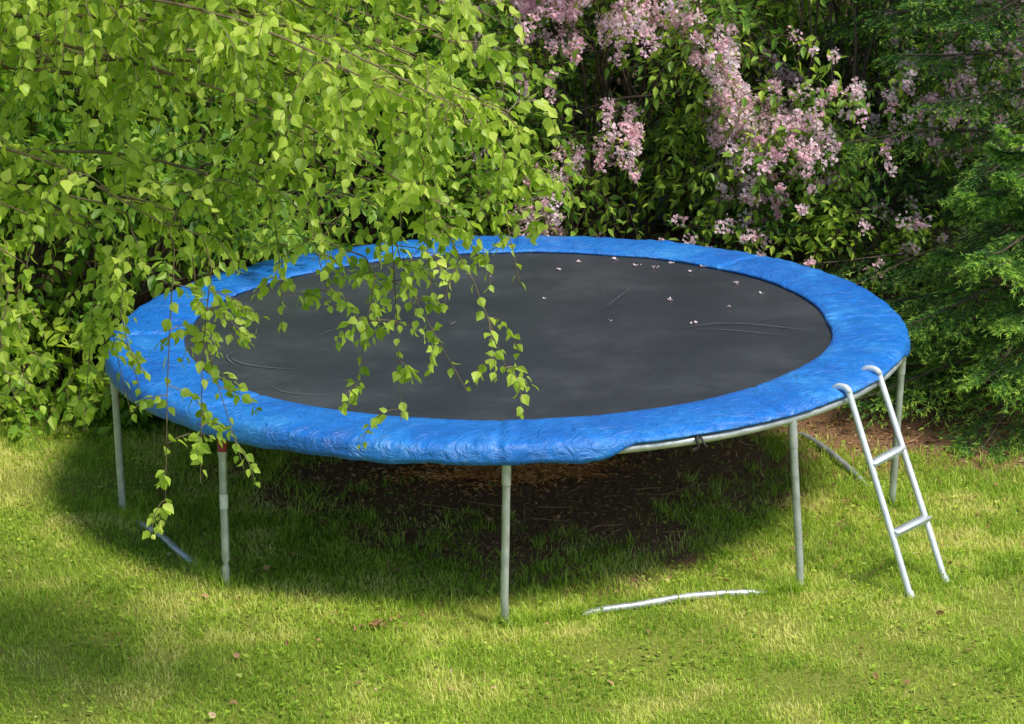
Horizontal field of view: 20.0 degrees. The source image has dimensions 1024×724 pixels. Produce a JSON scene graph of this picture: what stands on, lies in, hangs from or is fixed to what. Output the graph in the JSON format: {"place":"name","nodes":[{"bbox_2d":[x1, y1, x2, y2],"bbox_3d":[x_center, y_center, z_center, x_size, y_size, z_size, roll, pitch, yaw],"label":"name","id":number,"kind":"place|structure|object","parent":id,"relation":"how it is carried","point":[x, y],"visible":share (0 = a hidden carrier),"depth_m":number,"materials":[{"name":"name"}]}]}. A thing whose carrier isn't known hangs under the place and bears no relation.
{"place":"outdoors","nodes":[
{"label":"outdoors","id":0,"kind":"place"},
{"bbox_2d":[0,384,1023,723],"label":"grass","id":1,"kind":"structure","parent":0,"point":[522,618],"depth_m":14.09,"materials":[{"name":"green plant"}]},
{"bbox_2d":[0,0,1023,723],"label":"ground","id":2,"kind":"structure","parent":0,"point":[632,520],"depth_m":14.32,"materials":[{"name":"green plant"}]},
{"bbox_2d":[0,10,128,404],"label":"leafy shrub","id":3,"kind":"object","parent":2,"relation":"on","point":[55,307],"visible":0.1,"depth_m":17.39,"materials":[{"name":"green plant"}]},
{"bbox_2d":[0,0,412,444],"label":"leafy shrub","id":4,"kind":"object","parent":2,"relation":"on","point":[151,284],"visible":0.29,"depth_m":16.78,"materials":[{"name":"green plant"}]},
{"bbox_2d":[0,0,586,539],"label":"birch tree","id":5,"kind":"object","parent":2,"relation":"on","point":[124,68],"visible":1,"depth_m":11.71,"materials":[{"name":"green plant"}]},
{"bbox_2d":[101,0,629,287],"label":"leafy shrub","id":6,"kind":"object","parent":2,"relation":"on","point":[465,174],"visible":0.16,"depth_m":18.23,"materials":[{"name":"green plant"}]},
{"bbox_2d":[105,235,910,624],"bbox_3d":[-0.025,0.242,15.656,4.277,1.007,4.280,0,16,0],"label":"trampoline","id":7,"kind":"object","parent":2,"relation":"on","point":[623,353],"visible":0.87,"depth_m":15.04,"materials":[{"name":"fabric"}]},
{"bbox_2d":[450,257,762,324],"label":"fallen petals","id":8,"kind":"object","parent":7,"relation":"on","point":[652,267],"visible":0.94,"depth_m":16.74,"materials":[{"name":"pink plant"}]},
{"bbox_2d":[832,365,948,598],"bbox_3d":[1.864,0.582,14.342,0.402,0.973,0.771,-11,19,-35],"label":"trampoline ladder","id":9,"kind":"object","parent":7,"relation":"attached to","point":[924,518],"visible":1,"depth_m":14.26,"materials":[{"name":"silver metal"}]},
{"bbox_2d":[0,277,1023,722],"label":"leaf litter","id":10,"kind":"object","parent":2,"relation":"on","point":[528,473],"visible":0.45,"depth_m":15.78,"materials":[{"name":"brown plant"}]},
{"bbox_2d":[5,0,1023,287],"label":"background foliage","id":11,"kind":"object","parent":2,"relation":"on","point":[617,88],"visible":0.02,"depth_m":20.67,"materials":[{"name":"green plant"}]},
{"bbox_2d":[343,0,860,239],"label":"flowering shrub","id":12,"kind":"object","parent":2,"relation":"on","point":[619,25],"visible":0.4,"depth_m":18.44,"materials":[{"name":"green plant"}]},
{"bbox_2d":[576,0,1023,285],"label":"flowering shrub","id":13,"kind":"object","parent":2,"relation":"on","point":[801,148],"visible":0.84,"depth_m":18.19,"materials":[{"name":"green plant"}]},
{"bbox_2d":[657,132,983,322],"bbox_3d":[2.011,-0.727,18.156,1.958,1.432,1.411,-10,19,-32],"label":"flowering shrub","id":14,"kind":"object","parent":2,"relation":"on","point":[831,230],"visible":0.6,"depth_m":18.02,"materials":[{"name":"green plant"}]},
{"bbox_2d":[775,0,1023,302],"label":"spruce tree","id":15,"kind":"object","parent":2,"relation":"on","point":[956,23],"visible":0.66,"depth_m":17.76,"materials":[{"name":"green plant"}]},
{"bbox_2d":[838,123,1023,463],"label":"spruce tree","id":16,"kind":"object","parent":2,"relation":"on","point":[979,368],"visible":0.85,"depth_m":16.64,"materials":[{"name":"green plant"}]}
]}

